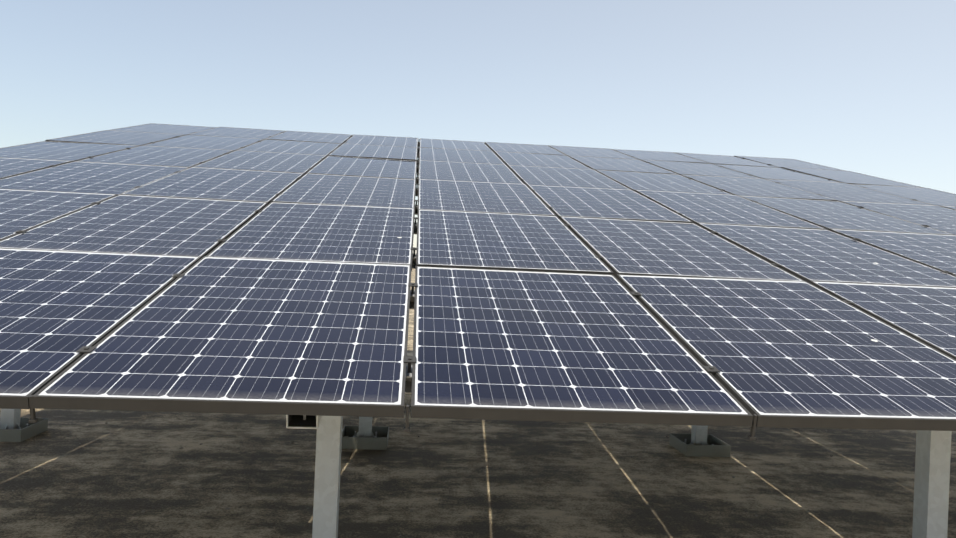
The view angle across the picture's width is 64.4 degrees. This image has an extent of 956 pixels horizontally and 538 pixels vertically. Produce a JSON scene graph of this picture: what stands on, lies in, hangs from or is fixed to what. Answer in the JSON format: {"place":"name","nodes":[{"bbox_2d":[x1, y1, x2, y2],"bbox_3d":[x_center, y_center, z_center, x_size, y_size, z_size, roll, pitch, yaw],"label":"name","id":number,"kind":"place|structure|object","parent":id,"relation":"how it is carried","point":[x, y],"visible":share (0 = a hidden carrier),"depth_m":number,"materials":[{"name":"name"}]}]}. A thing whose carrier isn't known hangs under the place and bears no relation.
{"place":"outdoors","nodes":[
{"label":"outdoors","id":0,"kind":"place"},
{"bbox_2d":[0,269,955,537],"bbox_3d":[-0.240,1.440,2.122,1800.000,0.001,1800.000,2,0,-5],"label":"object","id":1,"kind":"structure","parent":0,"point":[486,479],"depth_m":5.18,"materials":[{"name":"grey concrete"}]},
{"bbox_2d":[0,418,730,456],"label":"post trays","id":2,"kind":"object","parent":1,"relation":"on","point":[719,448],"visible":0.33,"depth_m":6.16,"materials":[{"name":"metal"}]},
{"bbox_2d":[15,415,713,444],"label":"bolts","id":3,"kind":"object","parent":2,"relation":"on","point":[304,417],"visible":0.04,"depth_m":6.15,"materials":[{"name":"metal"}]},
{"bbox_2d":[0,409,951,537],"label":"posts","id":4,"kind":"object","parent":2,"relation":"on","point":[931,484],"visible":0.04,"depth_m":3.49,"materials":[{"name":"metal"}]},
{"bbox_2d":[286,415,321,428],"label":"rafters","id":5,"kind":"object","parent":4,"relation":"attached to","point":[318,418],"depth_m":2.44,"materials":[{"name":"metal"}]},
{"bbox_2d":[288,415,315,426],"bbox_3d":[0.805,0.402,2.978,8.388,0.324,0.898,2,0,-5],"label":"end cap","id":6,"kind":"object","parent":5,"relation":"attached to","point":[299,421],"visible":0.15,"depth_m":2.47,"materials":[{"name":"black plastic"}]},
{"bbox_2d":[405,142,419,393],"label":"purlins","id":7,"kind":"object","parent":5,"relation":"attached to","point":[408,386],"depth_m":3.40,"materials":[{"name":"metal"}]},
{"bbox_2d":[0,123,955,430],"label":"panel frames","id":8,"kind":"structure","parent":7,"relation":"on","point":[356,409],"depth_m":2.24,"materials":[{"name":"grey metal"}]},
{"bbox_2d":[0,123,955,418],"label":"solar panels","id":9,"kind":"object","parent":8,"relation":"in","point":[256,323],"visible":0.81,"depth_m":3.57,"materials":[{"name":"blue glass"}]},
{"bbox_2d":[14,132,952,439],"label":"clamps","id":10,"kind":"object","parent":7,"relation":"attached to","point":[408,360],"visible":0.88,"depth_m":3.27,"materials":[{"name":"metal"}]},
{"bbox_2d":[12,415,948,535],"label":"deck pebbles","id":11,"kind":"object","parent":1,"relation":"on","point":[227,508],"visible":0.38,"depth_m":5.55,"materials":[{"name":"stone"}]},
{"bbox_2d":[0,0,955,253],"label":"sky","id":12,"kind":"structure","parent":0,"point":[867,87],"materials":[{"name":"blue"}]}
]}

